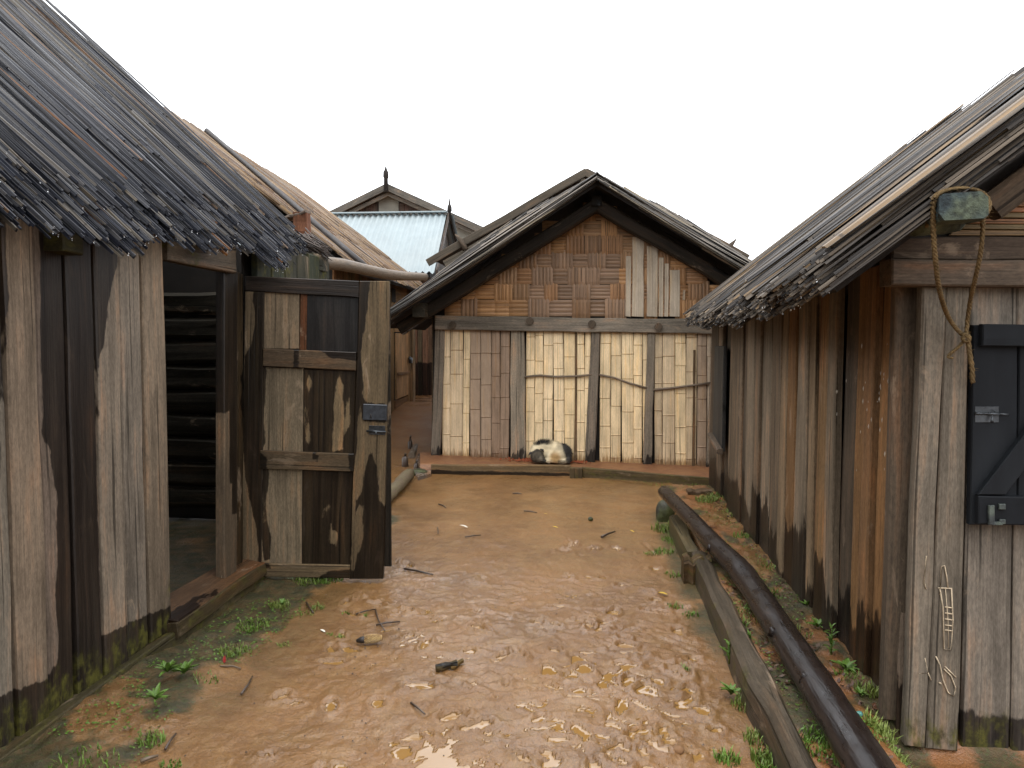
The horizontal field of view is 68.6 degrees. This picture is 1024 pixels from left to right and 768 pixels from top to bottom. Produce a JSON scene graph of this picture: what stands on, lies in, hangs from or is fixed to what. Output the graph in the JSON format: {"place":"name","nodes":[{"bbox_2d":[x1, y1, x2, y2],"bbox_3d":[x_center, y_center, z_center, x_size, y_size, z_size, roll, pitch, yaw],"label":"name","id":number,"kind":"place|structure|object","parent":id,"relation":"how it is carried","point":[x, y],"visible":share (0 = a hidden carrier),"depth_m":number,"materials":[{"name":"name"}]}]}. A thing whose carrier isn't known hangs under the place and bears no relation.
{"place":"outdoors","nodes":[
{"label":"outdoors","id":0,"kind":"place"},
{"bbox_2d":[48,481,917,767],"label":"grass","id":1,"kind":"structure","parent":0,"point":[767,756],"depth_m":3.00,"materials":[{"name":"green plant"}]},
{"bbox_2d":[0,395,1023,767],"bbox_3d":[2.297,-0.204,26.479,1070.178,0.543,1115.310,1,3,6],"label":"ground","id":2,"kind":"structure","parent":0,"point":[594,667],"depth_m":3.71,"materials":[{"name":"brown soil"}]},
{"bbox_2d":[140,754,158,762],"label":"twig","id":3,"kind":"object","parent":2,"relation":"on","point":[144,759],"visible":1,"depth_m":2.82,"materials":[{"name":"brown wood"}]},
{"bbox_2d":[142,682,169,702],"bbox_3d":[-1.485,1.292,3.135,0.101,0.057,0.097,-1,4,-16],"label":"weed","id":4,"kind":"object","parent":2,"relation":"on","point":[156,693],"visible":1,"depth_m":3.14,"materials":[{"name":"green plant"}]},
{"bbox_2d":[153,659,181,676],"bbox_3d":[-1.562,1.273,3.393,0.105,0.064,0.108,-3,5,-43],"label":"weed","id":5,"kind":"object","parent":2,"relation":"on","point":[167,667],"visible":1,"depth_m":3.39,"materials":[{"name":"green plant"}]},
{"bbox_2d":[164,733,176,750],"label":"twig","id":6,"kind":"object","parent":2,"relation":"on","point":[169,741],"visible":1,"depth_m":2.94,"materials":[{"name":"brown wood"}]},
{"bbox_2d":[170,658,199,673],"bbox_3d":[-1.493,1.298,3.426,0.113,0.051,0.108,1,3,6],"label":"weed","id":7,"kind":"object","parent":2,"relation":"on","point":[185,667],"visible":0.96,"depth_m":3.43,"materials":[{"name":"green plant"}]},
{"bbox_2d":[0,0,427,762],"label":"plank hut","id":8,"kind":"object","parent":2,"relation":"on","point":[188,328],"visible":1,"depth_m":3.88,"materials":[{"name":"brown wood"}]},
{"bbox_2d":[285,209,310,237],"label":"timber block","id":9,"kind":"structure","parent":8,"relation":"attached to","point":[301,220],"depth_m":6.71,"materials":[{"name":"brown wood"}]},
{"bbox_2d":[243,276,391,578],"bbox_3d":[-1.287,0.292,4.885,0.989,1.978,0.086,0,3,1],"label":"door","id":10,"kind":"structure","parent":8,"relation":"in","point":[317,413],"depth_m":4.88,"materials":[{"name":"brown wood"}]},
{"bbox_2d":[220,665,240,668],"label":"twig","id":11,"kind":"object","parent":2,"relation":"on","point":[229,666],"visible":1,"depth_m":3.59,"materials":[{"name":"brown wood"}]},
{"bbox_2d":[240,675,252,694],"bbox_3d":[-1.214,1.380,3.446,0.016,0.012,0.181,0,3,-3],"label":"twig","id":12,"kind":"object","parent":2,"relation":"on","point":[244,689],"visible":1,"depth_m":3.42,"materials":[{"name":"brown wood"}]},
{"bbox_2d":[278,598,287,604],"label":"weed","id":13,"kind":"object","parent":2,"relation":"on","point":[282,601],"visible":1,"depth_m":4.38,"materials":[{"name":"green plant"}]},
{"bbox_2d":[164,107,422,412],"bbox_3d":[-4.112,-1.535,11.338,4.980,4.136,5.030,1,3,6],"label":"thatched hut","id":14,"kind":"object","parent":2,"relation":"on","point":[363,248],"visible":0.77,"depth_m":11.60,"materials":[{"name":"plant"}]},
{"bbox_2d":[204,128,366,263],"bbox_3d":[-2.758,-2.266,9.107,2.224,1.801,0.074,1,4,15],"label":"roof pole","id":15,"kind":"object","parent":14,"relation":"on","point":[298,208],"visible":0.86,"depth_m":9.09,"materials":[{"name":"grey wood"}]},
{"bbox_2d":[395,333,412,398],"bbox_3d":[-1.841,-0.316,12.837,0.118,1.100,0.823,1,3,6],"label":"door","id":16,"kind":"structure","parent":14,"relation":"in","point":[402,361],"depth_m":12.77,"materials":[{"name":"wood"}]},
{"bbox_2d":[356,634,382,643],"bbox_3d":[-0.749,1.339,3.943,0.139,0.049,0.048,0,3,-6],"label":"corn cob","id":17,"kind":"object","parent":2,"relation":"on","point":[371,638],"visible":1,"depth_m":3.93,"materials":[{"name":"beige food"}]},
{"bbox_2d":[375,609,384,630],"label":"twig","id":18,"kind":"object","parent":2,"relation":"on","point":[378,619],"visible":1,"depth_m":4.24,"materials":[{"name":"wood"}]},
{"bbox_2d":[376,621,399,625],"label":"twig","id":19,"kind":"object","parent":2,"relation":"on","point":[382,623],"visible":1,"depth_m":4.20,"materials":[{"name":"brown wood"}]},
{"bbox_2d":[331,197,457,395],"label":"tin roofed house","id":20,"kind":"structure","parent":2,"relation":"on","point":[408,242],"depth_m":15.31,"materials":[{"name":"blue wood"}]},
{"bbox_2d":[391,468,413,501],"bbox_3d":[-1.197,1.068,7.887,0.146,0.140,1.400,0,3,2],"label":"edging log","id":21,"kind":"object","parent":2,"relation":"on","point":[402,481],"visible":0.71,"depth_m":7.86,"materials":[{"name":"beige wood"}]},
{"bbox_2d":[402,453,407,466],"bbox_3d":[-1.343,0.993,9.431,0.094,0.254,0.086,1,3,6],"label":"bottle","id":22,"kind":"object","parent":2,"relation":"on","point":[404,460],"visible":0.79,"depth_m":9.40,"materials":[{"name":"grey glass"}]},
{"bbox_2d":[330,166,481,237],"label":"plastered house","id":23,"kind":"structure","parent":2,"relation":"on","point":[386,197],"depth_m":28.40,"materials":[{"name":"paint"}]},
{"bbox_2d":[355,202,378,215],"bbox_3d":[-5.623,-6.590,28.992,0.956,0.891,0.082,1,3,6],"label":"window","id":24,"kind":"structure","parent":23,"relation":"in","point":[374,207],"depth_m":28.92,"materials":[{"name":"brown wood"}]},
{"bbox_2d":[399,202,423,214],"bbox_3d":[-3.860,-6.557,28.808,1.022,0.905,0.082,1,3,6],"label":"window","id":25,"kind":"structure","parent":23,"relation":"in","point":[402,207],"depth_m":28.78,"materials":[{"name":"brown wood"}]},
{"bbox_2d":[408,435,411,448],"bbox_3d":[-1.424,0.886,10.475,0.062,0.342,0.067,-1,4,-21],"label":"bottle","id":26,"kind":"object","parent":2,"relation":"on","point":[409,443],"visible":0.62,"depth_m":10.45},
{"bbox_2d":[408,443,417,458],"bbox_3d":[-1.385,0.837,11.475,0.125,0.172,3.017,0,3,-2],"label":"edging log","id":27,"kind":"object","parent":2,"relation":"on","point":[412,452],"visible":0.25,"depth_m":10.13,"materials":[{"name":"grey wood"}]},
{"bbox_2d":[410,702,424,714],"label":"twig","id":28,"kind":"object","parent":2,"relation":"on","point":[414,705],"visible":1,"depth_m":3.23,"materials":[{"name":"wood"}]},
{"bbox_2d":[403,568,432,574],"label":"twig","id":29,"kind":"object","parent":2,"relation":"on","point":[415,570],"visible":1,"depth_m":5.14,"materials":[{"name":"brown wood"}]},
{"bbox_2d":[413,468,426,475],"bbox_3d":[-1.097,1.045,8.853,0.204,0.097,0.142,1,3,6],"label":"stone","id":30,"kind":"object","parent":2,"relation":"on","point":[419,470],"visible":0.48,"depth_m":8.80,"materials":[{"name":"stone"}]},
{"bbox_2d":[413,454,430,479],"bbox_3d":[-1.233,0.987,10.482,0.216,0.116,3.976,0,3,-6],"label":"drain channel","id":31,"kind":"object","parent":2,"relation":"on","point":[419,476],"visible":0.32,"depth_m":8.73,"materials":[{"name":"stone"}]},
{"bbox_2d":[157,480,723,761],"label":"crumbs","id":32,"kind":"object","parent":2,"relation":"on","point":[458,605],"visible":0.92,"depth_m":3.90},
{"bbox_2d":[435,658,463,671],"bbox_3d":[-0.301,1.367,3.643,0.142,0.040,0.052,-1,4,-23],"label":"wood chunk","id":33,"kind":"object","parent":2,"relation":"on","point":[454,664],"visible":1,"depth_m":3.63,"materials":[{"name":"wood"}]},
{"bbox_2d":[431,464,570,475],"bbox_3d":[-0.136,1.030,8.898,1.656,0.157,0.046,0,3,3],"label":"retaining plank","id":34,"kind":"object","parent":2,"relation":"on","point":[511,469],"visible":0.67,"depth_m":8.88,"materials":[{"name":"brown wood"}]},
{"bbox_2d":[420,452,708,476],"bbox_3d":[0.636,1.040,9.060,3.937,0.182,0.944,1,3,11],"label":"earth ledge","id":35,"kind":"object","parent":2,"relation":"on","point":[427,459],"visible":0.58,"depth_m":9.10,"materials":[{"name":"brown soil"}]},
{"bbox_2d":[499,457,590,463],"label":"red earth","id":36,"kind":"structure","parent":35,"relation":"on","point":[530,460],"depth_m":9.26,"materials":[{"name":"brown soil"}]},
{"bbox_2d":[528,438,572,463],"bbox_3d":[0.473,0.821,9.195,0.570,0.314,0.461,1,3,6],"label":"dog","id":37,"kind":"object","parent":35,"relation":"on","point":[545,451],"visible":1,"depth_m":9.11},
{"bbox_2d":[390,172,751,466],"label":"bamboo house","id":38,"kind":"structure","parent":2,"relation":"on","point":[561,317],"depth_m":9.21,"materials":[{"name":"beige wood"}]},
{"bbox_2d":[426,168,749,265],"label":"roof","id":39,"kind":"structure","parent":38,"relation":"attached to","point":[448,255],"depth_m":12.89,"materials":[{"name":"grey wood"}]},
{"bbox_2d":[570,467,582,478],"bbox_3d":[0.743,1.045,8.690,0.148,0.155,0.072,1,3,11],"label":"ledge stake","id":40,"kind":"object","parent":2,"relation":"on","point":[576,472],"visible":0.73,"depth_m":8.66,"materials":[{"name":"brown wood"}]},
{"bbox_2d":[600,531,615,537],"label":"twig","id":41,"kind":"object","parent":2,"relation":"on","point":[606,534],"visible":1,"depth_m":6.13,"materials":[{"name":"wood"}]},
{"bbox_2d":[583,467,708,485],"bbox_3d":[1.563,1.063,8.479,1.578,0.158,0.051,1,4,18],"label":"retaining plank","id":42,"kind":"object","parent":2,"relation":"on","point":[602,473],"visible":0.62,"depth_m":8.49,"materials":[{"name":"brown wood"}]},
{"bbox_2d":[656,500,674,521],"bbox_3d":[1.369,1.160,6.684,0.174,0.258,0.166,1,3,6],"label":"stone","id":43,"kind":"object","parent":2,"relation":"on","point":[664,511],"visible":0.49,"depth_m":6.62,"materials":[{"name":"grey stone"}]},
{"bbox_2d":[673,745,683,753],"bbox_3d":[0.647,1.423,2.916,0.046,0.032,0.036,1,3,6],"label":"clod","id":44,"kind":"object","parent":2,"relation":"on","point":[678,749],"visible":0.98,"depth_m":2.90,"materials":[{"name":"brown soil"}]},
{"bbox_2d":[669,514,699,558],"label":"kerb beam","id":45,"kind":"structure","parent":2,"relation":"on","point":[680,534],"depth_m":5.63,"materials":[{"name":"brown wood"}]},
{"bbox_2d":[681,552,711,584],"bbox_3d":[1.226,1.267,4.998,0.180,0.279,0.187,1,3,6],"label":"beam stub","id":46,"kind":"object","parent":2,"relation":"on","point":[688,565],"visible":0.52,"depth_m":4.93,"materials":[{"name":"brown wood"}]},
{"bbox_2d":[686,488,712,495],"bbox_3d":[1.785,1.077,7.157,0.248,0.144,0.251,1,3,6],"label":"plank offcut","id":47,"kind":"object","parent":2,"relation":"on","point":[697,492],"visible":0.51,"depth_m":7.11,"materials":[{"name":"brown wood"}]},
{"bbox_2d":[718,639,730,663],"bbox_3d":[1.051,1.302,3.650,0.090,0.118,0.089,-2,4,-38],"label":"weed","id":48,"kind":"object","parent":2,"relation":"on","point":[728,649],"visible":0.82,"depth_m":3.65,"materials":[{"name":"green plant"}]},
{"bbox_2d":[720,681,741,695],"bbox_3d":[0.976,1.363,3.344,0.105,0.052,0.112,2,4,22],"label":"weed","id":49,"kind":"object","parent":2,"relation":"on","point":[730,689],"visible":0.98,"depth_m":3.35,"materials":[{"name":"green plant"}]},
{"bbox_2d":[691,550,815,767],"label":"kerb beam","id":50,"kind":"structure","parent":2,"relation":"on","point":[769,717],"depth_m":3.25,"materials":[{"name":"brown wood"}]},
{"bbox_2d":[658,486,895,767],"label":"dark log","id":51,"kind":"object","parent":2,"relation":"on","point":[853,742],"visible":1,"depth_m":3.11,"materials":[{"name":"brown wood"}]},
{"bbox_2d":[710,500,914,767],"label":"leaf litter","id":52,"kind":"object","parent":2,"relation":"on","point":[838,680],"visible":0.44,"depth_m":3.55,"materials":[{"name":"brown plant"}]},
{"bbox_2d":[806,617,822,627],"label":"weed","id":53,"kind":"object","parent":2,"relation":"on","point":[817,623],"visible":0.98,"depth_m":3.85,"materials":[{"name":"green plant"}]},
{"bbox_2d":[823,622,839,654],"bbox_3d":[1.486,1.199,3.504,0.070,0.176,0.084,3,5,43],"label":"weed","id":54,"kind":"object","parent":2,"relation":"on","point":[831,641],"visible":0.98,"depth_m":3.50,"materials":[{"name":"green plant"}]},
{"bbox_2d":[829,658,859,673],"bbox_3d":[1.497,1.254,3.345,0.114,0.044,0.137,-1,4,-27],"label":"weed","id":55,"kind":"object","parent":2,"relation":"on","point":[846,663],"visible":0.94,"depth_m":3.35,"materials":[{"name":"green plant"}]},
{"bbox_2d":[683,66,1023,750],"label":"plank hut","id":56,"kind":"object","parent":2,"relation":"on","point":[866,461],"visible":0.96,"depth_m":2.89,"materials":[{"name":"brown wood"}]},
{"bbox_2d":[925,182,992,386],"bbox_3d":[1.529,-0.324,2.594,0.198,0.689,0.420,2,4,27],"label":"rope","id":57,"kind":"object","parent":56,"relation":"hanging from","point":[966,338],"visible":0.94,"depth_m":2.55,"materials":[{"name":"fabric"}]},
{"bbox_2d":[853,685,867,694],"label":"weed","id":58,"kind":"object","parent":2,"relation":"on","point":[859,690],"visible":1,"depth_m":3.11,"materials":[{"name":"green plant"}]},
{"bbox_2d":[43,0,1023,259],"label":"sky","id":59,"kind":"structure","parent":0,"point":[741,119],"materials":[{"name":"white"}]}
]}

